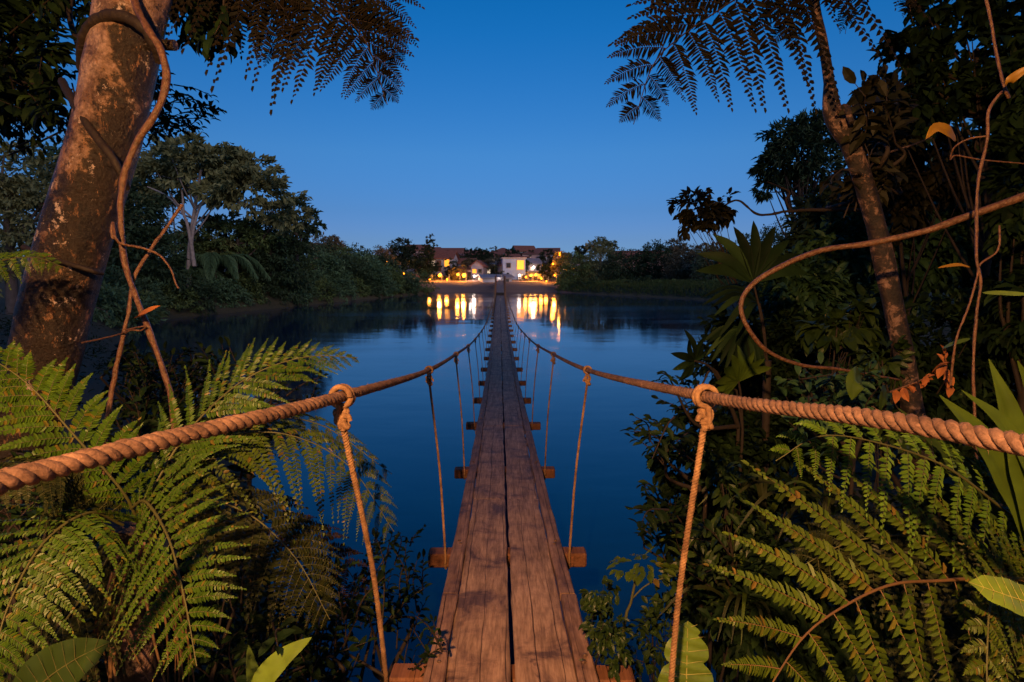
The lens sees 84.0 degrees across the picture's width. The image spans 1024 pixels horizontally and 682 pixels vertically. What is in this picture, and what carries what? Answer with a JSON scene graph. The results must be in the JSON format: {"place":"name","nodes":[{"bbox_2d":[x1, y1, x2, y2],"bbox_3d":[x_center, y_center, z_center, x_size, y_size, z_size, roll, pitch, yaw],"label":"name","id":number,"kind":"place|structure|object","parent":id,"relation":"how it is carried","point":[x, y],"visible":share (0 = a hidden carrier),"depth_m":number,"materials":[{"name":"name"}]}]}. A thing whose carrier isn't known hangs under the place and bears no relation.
{"place":"outdoors","nodes":[
{"label":"outdoors","id":0,"kind":"place"},
{"bbox_2d":[115,292,763,681],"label":"river water","id":1,"kind":"structure","parent":0,"point":[399,336],"depth_m":13.90,"materials":[{"name":"blue liquid"}]},
{"bbox_2d":[0,258,1014,681],"bbox_3d":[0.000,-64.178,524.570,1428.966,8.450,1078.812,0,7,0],"label":"ground","id":2,"kind":"structure","parent":0,"point":[104,330],"depth_m":14.97,"materials":[{"name":"soil"}]},
{"bbox_2d":[0,137,58,314],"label":"bushy tree","id":3,"kind":"object","parent":2,"relation":"on","point":[14,205],"visible":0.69,"depth_m":22.99,"materials":[{"name":"green plant"}]},
{"bbox_2d":[0,250,62,289],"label":"fern","id":4,"kind":"object","parent":2,"relation":"on","point":[6,255],"visible":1,"depth_m":2.54,"materials":[{"name":"green plant"}]},
{"bbox_2d":[0,450,113,681],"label":"leafy shrub","id":5,"kind":"object","parent":2,"relation":"on","point":[15,512],"visible":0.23,"depth_m":2.54,"materials":[{"name":"green plant"}]},
{"bbox_2d":[13,636,109,681],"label":"broadleaf plant","id":6,"kind":"object","parent":2,"relation":"on","point":[73,660],"visible":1,"depth_m":1.50,"materials":[{"name":"green plant"}]},
{"bbox_2d":[13,127,175,223],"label":"bushy tree","id":7,"kind":"object","parent":2,"relation":"on","point":[52,151],"visible":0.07,"depth_m":54.76,"materials":[{"name":"green plant"}]},
{"bbox_2d":[17,176,190,303],"bbox_3d":[-28.225,-6.706,39.937,10.849,9.563,7.812,0,7,0],"label":"dark tree","id":8,"kind":"object","parent":2,"relation":"on","point":[138,232],"visible":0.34,"depth_m":39.46,"materials":[{"name":"green plant"}]},
{"bbox_2d":[93,280,166,333],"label":"waterside bush","id":9,"kind":"object","parent":2,"relation":"on","point":[107,313],"visible":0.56,"depth_m":29.89,"materials":[{"name":"green plant"}]},
{"bbox_2d":[95,282,168,325],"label":"waterside bush","id":10,"kind":"object","parent":2,"relation":"on","point":[142,299],"visible":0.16,"depth_m":32.49,"materials":[{"name":"green plant"}]},
{"bbox_2d":[100,268,163,323],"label":"waterside bush","id":11,"kind":"object","parent":2,"relation":"on","point":[120,278],"visible":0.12,"depth_m":34.04,"materials":[{"name":"green plant"}]},
{"bbox_2d":[3,577,265,681],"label":"fern","id":12,"kind":"object","parent":2,"relation":"on","point":[101,658],"visible":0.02,"depth_m":3.51,"materials":[{"name":"green plant"}]},
{"bbox_2d":[113,272,176,314],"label":"waterside bush","id":13,"kind":"object","parent":2,"relation":"on","point":[152,285],"visible":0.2,"depth_m":38.98,"materials":[{"name":"green plant"}]},
{"bbox_2d":[99,336,247,568],"bbox_3d":[-2.400,1.049,4.198,0.928,2.372,2.629,-5,9,-36],"label":"leafy shrub","id":14,"kind":"object","parent":2,"relation":"on","point":[132,363],"visible":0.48,"depth_m":3.98,"materials":[{"name":"green plant"}]},
{"bbox_2d":[149,282,203,312],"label":"waterside bush","id":15,"kind":"object","parent":2,"relation":"on","point":[178,307],"visible":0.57,"depth_m":40.45,"materials":[{"name":"green plant"}]},
{"bbox_2d":[85,374,282,640],"bbox_3d":[-2.151,1.215,3.814,1.066,2.327,2.280,-4,8,-31],"label":"leafy shrub","id":16,"kind":"object","parent":2,"relation":"on","point":[150,422],"visible":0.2,"depth_m":3.47,"materials":[{"name":"green plant"}]},
{"bbox_2d":[159,266,224,314],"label":"waterside bush","id":17,"kind":"object","parent":2,"relation":"on","point":[194,282],"visible":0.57,"depth_m":42.07,"materials":[{"name":"green plant"}]},
{"bbox_2d":[0,337,397,681],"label":"tree fern","id":18,"kind":"object","parent":2,"relation":"on","point":[126,613],"visible":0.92,"depth_m":2.01,"materials":[{"name":"green plant"}]},
{"bbox_2d":[186,280,237,307],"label":"waterside bush","id":19,"kind":"object","parent":2,"relation":"on","point":[228,296],"visible":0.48,"depth_m":44.70,"materials":[{"name":"green plant"}]},
{"bbox_2d":[151,524,274,681],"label":"leafy shrub","id":20,"kind":"object","parent":2,"relation":"on","point":[218,663],"visible":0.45,"depth_m":2.64,"materials":[{"name":"green plant"}]},
{"bbox_2d":[163,252,270,289],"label":"palm","id":21,"kind":"object","parent":2,"relation":"on","point":[214,261],"visible":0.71,"depth_m":46.54,"materials":[{"name":"green plant"}]},
{"bbox_2d":[124,130,315,288],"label":"umbrella tree","id":22,"kind":"object","parent":2,"relation":"on","point":[231,174],"visible":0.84,"depth_m":43.84,"materials":[{"name":"green plant"}]},
{"bbox_2d":[206,275,256,307],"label":"waterside bush","id":23,"kind":"object","parent":2,"relation":"on","point":[242,292],"visible":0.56,"depth_m":46.46,"materials":[{"name":"green plant"}]},
{"bbox_2d":[181,212,295,292],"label":"layered tree","id":24,"kind":"object","parent":2,"relation":"on","point":[261,238],"visible":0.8,"depth_m":48.38,"materials":[{"name":"green plant"}]},
{"bbox_2d":[222,270,267,304],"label":"waterside bush","id":25,"kind":"object","parent":2,"relation":"on","point":[261,300],"visible":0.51,"depth_m":49.05,"materials":[{"name":"green plant"}]},
{"bbox_2d":[226,269,290,305],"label":"waterside bush","id":26,"kind":"object","parent":2,"relation":"on","point":[277,288],"visible":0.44,"depth_m":50.36,"materials":[{"name":"green plant"}]},
{"bbox_2d":[219,208,318,303],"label":"dark tree","id":27,"kind":"object","parent":2,"relation":"on","point":[283,254],"visible":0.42,"depth_m":50.77,"materials":[{"name":"green plant"}]},
{"bbox_2d":[246,637,311,681],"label":"broadleaf plant","id":28,"kind":"object","parent":2,"relation":"on","point":[272,667],"visible":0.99,"depth_m":1.90,"materials":[{"name":"green plant"}]},
{"bbox_2d":[232,370,328,664],"bbox_3d":[-1.471,1.453,3.692,0.601,2.631,0.763,-3,8,-24],"label":"leafy sprig","id":29,"kind":"object","parent":2,"relation":"on","point":[249,483],"visible":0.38,"depth_m":3.55,"materials":[{"name":"green plant"}]},
{"bbox_2d":[267,195,326,275],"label":"broadleaf tree","id":30,"kind":"object","parent":2,"relation":"on","point":[313,229],"visible":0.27,"depth_m":54.96,"materials":[{"name":"green plant"}]},
{"bbox_2d":[288,276,336,302],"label":"waterside bush","id":31,"kind":"object","parent":2,"relation":"on","point":[319,287],"visible":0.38,"depth_m":57.55,"materials":[{"name":"green plant"}]},
{"bbox_2d":[234,557,395,681],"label":"leafy shrub","id":32,"kind":"object","parent":2,"relation":"on","point":[309,662],"visible":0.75,"depth_m":2.75,"materials":[{"name":"green plant"}]},
{"bbox_2d":[305,245,353,292],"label":"bank shrub","id":33,"kind":"object","parent":2,"relation":"on","point":[334,264],"visible":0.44,"depth_m":62.68,"materials":[{"name":"green plant"}]},
{"bbox_2d":[316,274,358,300],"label":"waterside bush","id":34,"kind":"object","parent":2,"relation":"on","point":[349,287],"visible":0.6,"depth_m":61.63,"materials":[{"name":"green plant"}]},
{"bbox_2d":[325,254,373,295],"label":"bank shrub","id":35,"kind":"object","parent":2,"relation":"on","point":[364,274],"visible":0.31,"depth_m":67.18,"materials":[{"name":"green plant"}]},
{"bbox_2d":[347,253,392,294],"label":"bank shrub","id":36,"kind":"object","parent":2,"relation":"on","point":[376,264],"visible":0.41,"depth_m":70.17,"materials":[{"name":"green plant"}]},
{"bbox_2d":[348,520,432,681],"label":"leafy sprig","id":37,"kind":"object","parent":2,"relation":"on","point":[406,597],"visible":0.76,"depth_m":3.53,"materials":[{"name":"green plant"}]},
{"bbox_2d":[385,237,419,270],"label":"broad tree","id":38,"kind":"object","parent":2,"relation":"on","point":[402,252],"visible":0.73,"depth_m":106.02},
{"bbox_2d":[399,611,448,676],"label":"leafy sprig","id":39,"kind":"object","parent":2,"relation":"on","point":[425,655],"visible":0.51,"depth_m":2.76,"materials":[{"name":"green plant"}]},
{"bbox_2d":[414,234,442,277],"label":"tree","id":40,"kind":"object","parent":2,"relation":"on","point":[428,256],"visible":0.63,"depth_m":102.44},
{"bbox_2d":[430,250,459,276],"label":"house","id":41,"kind":"structure","parent":2,"relation":"on","point":[440,256],"depth_m":104.72,"materials":[{"name":"ceramic"}]},
{"bbox_2d":[0,294,977,681],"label":"undergrowth","id":42,"kind":"object","parent":2,"relation":"on","point":[254,488],"visible":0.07,"depth_m":13.24,"materials":[{"name":"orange plant"}]},
{"bbox_2d":[0,0,248,672],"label":"mottled tree","id":43,"kind":"object","parent":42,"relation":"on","point":[116,94],"visible":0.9,"depth_m":3.10,"materials":[{"name":"brown plant"}]},
{"bbox_2d":[20,244,103,275],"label":"vine","id":44,"kind":"object","parent":43,"relation":"attached to","point":[70,264],"visible":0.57,"depth_m":3.01,"materials":[{"name":"brown plant"}]},
{"bbox_2d":[57,77,130,190],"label":"vine","id":45,"kind":"object","parent":43,"relation":"attached to","point":[93,133],"visible":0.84,"depth_m":2.96,"materials":[{"name":"plant"}]},
{"bbox_2d":[75,8,160,70],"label":"vine","id":46,"kind":"object","parent":43,"relation":"attached to","point":[108,15],"visible":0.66,"depth_m":2.92,"materials":[{"name":"brown plant"}]},
{"bbox_2d":[117,0,177,508],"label":"vine","id":47,"kind":"object","parent":43,"relation":"attached to","point":[146,127],"visible":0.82,"depth_m":2.77,"materials":[{"name":"brown plant"}]},
{"bbox_2d":[98,204,183,520],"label":"vine","id":48,"kind":"object","parent":47,"relation":"attached to","point":[115,370],"visible":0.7,"depth_m":2.80,"materials":[{"name":"brown plant"}]},
{"bbox_2d":[110,221,178,288],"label":"vine","id":49,"kind":"object","parent":47,"relation":"attached to","point":[113,232],"visible":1,"depth_m":2.75,"materials":[{"name":"brown plant"}]},
{"bbox_2d":[161,0,424,114],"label":"perched fern","id":50,"kind":"object","parent":43,"relation":"attached to","point":[355,16],"visible":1,"depth_m":2.87,"materials":[{"name":"green plant"}]},
{"bbox_2d":[0,274,1023,681],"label":"suspension footbridge","id":51,"kind":"object","parent":2,"relation":"on","point":[478,558],"visible":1,"depth_m":3.08,"materials":[{"name":"brown wood"}]},
{"bbox_2d":[500,257,526,279],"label":"house","id":52,"kind":"structure","parent":2,"relation":"on","point":[514,266],"depth_m":100.13,"materials":[{"name":"paint"}]},
{"bbox_2d":[551,250,598,281],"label":"tree","id":53,"kind":"object","parent":2,"relation":"on","point":[575,257],"visible":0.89,"depth_m":91.38,"materials":[{"name":"green plant"}]},
{"bbox_2d":[584,236,618,262],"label":"domed tree","id":54,"kind":"object","parent":2,"relation":"on","point":[589,245],"visible":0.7,"depth_m":95.24,"materials":[{"name":"green plant"}]},
{"bbox_2d":[575,243,631,280],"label":"tree","id":55,"kind":"object","parent":2,"relation":"on","point":[599,265],"visible":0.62,"depth_m":91.08,"materials":[{"name":"green plant"}]},
{"bbox_2d":[578,575,634,681],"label":"herb","id":56,"kind":"object","parent":2,"relation":"on","point":[602,637],"visible":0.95,"depth_m":2.71,"materials":[{"name":"green plant"}]},
{"bbox_2d":[599,247,655,280],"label":"tree","id":57,"kind":"object","parent":2,"relation":"on","point":[632,274],"visible":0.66,"depth_m":88.99,"materials":[{"name":"green plant"}]},
{"bbox_2d":[580,553,687,664],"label":"umbrella herb","id":58,"kind":"object","parent":2,"relation":"on","point":[665,578],"visible":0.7,"depth_m":2.99,"materials":[{"name":"green plant"}]},
{"bbox_2d":[556,278,737,297],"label":"grass","id":59,"kind":"structure","parent":2,"relation":"on","point":[692,284],"depth_m":74.06,"materials":[{"name":"plant"}]},
{"bbox_2d":[618,577,690,681],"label":"green shrub","id":60,"kind":"object","parent":2,"relation":"on","point":[649,652],"visible":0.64,"depth_m":3.28,"materials":[{"name":"green plant"}]},
{"bbox_2d":[632,239,684,279],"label":"tree","id":61,"kind":"object","parent":2,"relation":"on","point":[652,256],"visible":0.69,"depth_m":87.54,"materials":[{"name":"green plant"}]},
{"bbox_2d":[620,413,707,638],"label":"leafy sprig","id":62,"kind":"object","parent":2,"relation":"on","point":[683,437],"visible":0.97,"depth_m":3.26,"materials":[{"name":"green plant"}]},
{"bbox_2d":[625,479,714,671],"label":"leafy sprig","id":63,"kind":"object","parent":2,"relation":"on","point":[659,512],"visible":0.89,"depth_m":3.19,"materials":[{"name":"green plant"}]},
{"bbox_2d":[660,243,708,279],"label":"tree","id":64,"kind":"object","parent":2,"relation":"on","point":[676,269],"visible":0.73,"depth_m":82.48,"materials":[{"name":"green plant"}]},
{"bbox_2d":[658,621,713,681],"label":"lobed plant","id":65,"kind":"object","parent":2,"relation":"on","point":[692,654],"visible":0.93,"depth_m":2.50,"materials":[{"name":"green plant"}]},
{"bbox_2d":[651,368,740,531],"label":"leafy sprig","id":66,"kind":"object","parent":2,"relation":"on","point":[682,407],"visible":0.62,"depth_m":4.12,"materials":[{"name":"green plant"}]},
{"bbox_2d":[668,518,738,681],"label":"leafy sprig","id":67,"kind":"object","parent":2,"relation":"on","point":[698,567],"visible":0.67,"depth_m":3.10,"materials":[{"name":"green plant"}]},
{"bbox_2d":[644,420,767,681],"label":"dark thicket bush","id":68,"kind":"object","parent":2,"relation":"on","point":[668,488],"visible":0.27,"depth_m":3.90,"materials":[{"name":"green plant"}]},
{"bbox_2d":[688,240,737,280],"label":"tree","id":69,"kind":"object","parent":2,"relation":"on","point":[701,261],"visible":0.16,"depth_m":76.87,"materials":[{"name":"green plant"}]},
{"bbox_2d":[657,561,776,645],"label":"bladed tuft","id":70,"kind":"object","parent":2,"relation":"on","point":[743,596],"visible":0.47,"depth_m":2.79,"materials":[{"name":"green plant"}]},
{"bbox_2d":[644,530,792,591],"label":"bladed tuft","id":71,"kind":"object","parent":2,"relation":"on","point":[739,562],"visible":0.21,"depth_m":3.31,"materials":[{"name":"green plant"}]},
{"bbox_2d":[671,329,771,681],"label":"palmate plant","id":72,"kind":"object","parent":2,"relation":"on","point":[738,371],"visible":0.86,"depth_m":3.92,"materials":[{"name":"green plant"}]},
{"bbox_2d":[675,448,768,681],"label":"green shrub","id":73,"kind":"object","parent":2,"relation":"on","point":[719,469],"visible":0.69,"depth_m":3.07,"materials":[{"name":"green plant"}]},
{"bbox_2d":[697,220,807,656],"bbox_3d":[1.722,0.969,4.249,0.769,3.684,0.492,3,8,20],"label":"fan palm","id":74,"kind":"object","parent":2,"relation":"on","point":[745,260],"visible":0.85,"depth_m":4.09,"materials":[{"name":"green plant"}]},
{"bbox_2d":[696,462,822,529],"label":"bladed tuft","id":75,"kind":"object","parent":2,"relation":"on","point":[763,503],"visible":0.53,"depth_m":3.55,"materials":[{"name":"green plant"}]},
{"bbox_2d":[666,186,855,493],"bbox_3d":[2.714,0.049,6.179,2.155,3.403,0.489,0,7,0],"label":"broadleaf tree","id":76,"kind":"object","parent":2,"relation":"on","point":[709,211],"visible":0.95,"depth_m":5.99,"materials":[{"name":"green plant"}]},
{"bbox_2d":[723,199,860,215],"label":"branch","id":77,"kind":"object","parent":76,"relation":"attached to","point":[806,210],"visible":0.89,"depth_m":5.85,"materials":[{"name":"plant"}]},
{"bbox_2d":[683,298,843,566],"bbox_3d":[2.440,1.075,5.704,1.494,3.014,0.968,0,7,0],"label":"dark thicket bush","id":78,"kind":"object","parent":2,"relation":"on","point":[785,343],"visible":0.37,"depth_m":5.44,"materials":[{"name":"green plant"}]},
{"bbox_2d":[604,0,953,597],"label":"tree fern","id":79,"kind":"object","parent":2,"relation":"on","point":[871,178],"visible":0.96,"depth_m":3.38,"materials":[{"name":"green plant"}]},
{"bbox_2d":[738,192,1023,380],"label":"liana","id":80,"kind":"object","parent":79,"relation":"attached to","point":[1012,200],"visible":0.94,"depth_m":2.97,"materials":[{"name":"brown plant"}]},
{"bbox_2d":[846,366,864,399],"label":"leaf","id":81,"kind":"object","parent":80,"relation":"hanging from","point":[854,387],"visible":1,"depth_m":2.79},
{"bbox_2d":[668,369,896,645],"bbox_3d":[2.055,1.442,4.441,1.733,2.488,1.024,0,7,0],"label":"dark thicket bush","id":82,"kind":"object","parent":2,"relation":"on","point":[721,443],"visible":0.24,"depth_m":4.25,"materials":[{"name":"green plant"}]},
{"bbox_2d":[732,479,841,564],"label":"bladed tuft","id":83,"kind":"object","parent":2,"relation":"on","point":[827,501],"visible":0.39,"depth_m":2.90,"materials":[{"name":"green plant"}]},
{"bbox_2d":[746,106,845,237],"bbox_3d":[7.596,-2.980,15.229,2.862,6.430,2.096,0,7,0],"label":"fine crowned tree","id":84,"kind":"object","parent":2,"relation":"on","point":[803,133],"visible":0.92,"depth_m":14.69,"materials":[{"name":"green plant"}]},
{"bbox_2d":[750,211,885,470],"bbox_3d":[3.453,0.184,6.553,1.675,3.393,1.118,0,7,0],"label":"leafy shrub","id":85,"kind":"object","parent":2,"relation":"on","point":[816,288],"visible":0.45,"depth_m":6.28,"materials":[{"name":"green plant"}]},
{"bbox_2d":[775,177,860,255],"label":"leafy shrub","id":86,"kind":"object","parent":2,"relation":"on","point":[811,220],"visible":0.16,"depth_m":8.82,"materials":[{"name":"green plant"}]},
{"bbox_2d":[771,351,893,588],"bbox_3d":[2.035,1.182,3.769,0.683,2.372,1.499,4,8,30],"label":"leafy sprig","id":87,"kind":"object","parent":2,"relation":"on","point":[840,396],"visible":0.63,"depth_m":3.44,"materials":[{"name":"green plant"}]},
{"bbox_2d":[790,295,889,546],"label":"green shrub","id":88,"kind":"object","parent":2,"relation":"on","point":[847,335],"visible":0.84,"depth_m":4.14,"materials":[{"name":"green plant"}]},
{"bbox_2d":[687,475,1022,681],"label":"dark thicket bush","id":89,"kind":"object","parent":2,"relation":"on","point":[803,655],"visible":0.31,"depth_m":2.88,"materials":[{"name":"green plant"}]},
{"bbox_2d":[703,420,1023,681],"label":"tree fern","id":90,"kind":"object","parent":2,"relation":"on","point":[920,667],"visible":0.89,"depth_m":1.68,"materials":[{"name":"green plant"}]},
{"bbox_2d":[748,114,1020,313],"bbox_3d":[15.245,-4.763,21.825,13.474,9.526,7.181,0,7,0],"label":"distant tree","id":91,"kind":"object","parent":2,"relation":"on","point":[863,277],"visible":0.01,"depth_m":21.17,"materials":[{"name":"green plant"}]},
{"bbox_2d":[842,334,947,596],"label":"green shrub","id":92,"kind":"object","parent":2,"relation":"on","point":[898,362],"visible":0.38,"depth_m":3.75,"materials":[{"name":"green plant"}]},
{"bbox_2d":[812,266,1021,522],"bbox_3d":[3.451,0.642,4.728,2.080,2.538,1.246,0,7,0],"label":"dark thicket bush","id":93,"kind":"object","parent":2,"relation":"on","point":[928,359],"visible":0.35,"depth_m":4.43,"materials":[{"name":"green plant"}]},
{"bbox_2d":[855,91,983,457],"bbox_3d":[4.728,-0.760,6.671,1.675,4.428,1.146,0,7,0],"label":"broadleaf tree","id":94,"kind":"object","parent":2,"relation":"on","point":[908,205],"visible":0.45,"depth_m":6.28,"materials":[{"name":"green plant"}]},
{"bbox_2d":[836,139,1021,379],"bbox_3d":[5.782,-0.722,7.572,3.708,3.889,2.155,0,7,0],"label":"broadleaf tree","id":95,"kind":"object","parent":2,"relation":"on","point":[960,235],"visible":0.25,"depth_m":7.14,"materials":[{"name":"green plant"}]},
{"bbox_2d":[867,0,1023,415],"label":"broadleaf tree","id":96,"kind":"object","parent":2,"relation":"on","point":[926,65],"visible":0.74,"depth_m":5.10,"materials":[{"name":"green plant"}]},
{"bbox_2d":[898,359,1023,583],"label":"strap leaved plant","id":97,"kind":"object","parent":2,"relation":"on","point":[1006,470],"visible":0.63,"depth_m":1.74,"materials":[{"name":"green plant"}]},
{"bbox_2d":[920,454,1023,681],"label":"leafy shrub","id":98,"kind":"object","parent":2,"relation":"on","point":[975,519],"visible":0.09,"depth_m":2.29,"materials":[{"name":"green plant"}]},
{"bbox_2d":[971,0,1010,458],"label":"vine","id":99,"kind":"object","parent":2,"relation":"on","point":[1005,91],"visible":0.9,"depth_m":2.54,"materials":[{"name":"brown plant"}]},
{"bbox_2d":[890,345,954,403],"bbox_3d":[2.054,0.163,2.792,0.312,0.306,0.205,0,7,0],"label":"dried spray","id":100,"kind":"object","parent":99,"relation":"attached to","point":[940,369],"visible":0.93,"depth_m":2.79,"materials":[{"name":"orange plant"}]},
{"bbox_2d":[949,225,1000,385],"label":"vine","id":101,"kind":"object","parent":99,"relation":"attached to","point":[967,310],"visible":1,"depth_m":2.50,"materials":[{"name":"brown plant"}]},
{"bbox_2d":[949,135,1023,163],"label":"vine","id":102,"kind":"object","parent":99,"relation":"attached to","point":[953,148],"visible":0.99,"depth_m":2.70,"materials":[{"name":"brown plant"}]},
{"bbox_2d":[926,122,955,141],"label":"leaf","id":103,"kind":"object","parent":102,"relation":"attached to","point":[945,129],"visible":1,"depth_m":2.55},
{"bbox_2d":[968,573,1023,615],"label":"broadleaf plant","id":104,"kind":"object","parent":2,"relation":"on","point":[1005,592],"visible":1,"depth_m":1.36,"materials":[{"name":"green plant"}]},
{"bbox_2d":[970,18,1023,415],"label":"dark tree","id":105,"kind":"object","parent":2,"relation":"on","point":[1006,335],"visible":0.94,"depth_m":3.93,"materials":[{"name":"green plant"}]},
{"bbox_2d":[0,0,1020,260],"label":"sky","id":106,"kind":"structure","parent":0,"point":[501,132],"materials":[{"name":"blue"}]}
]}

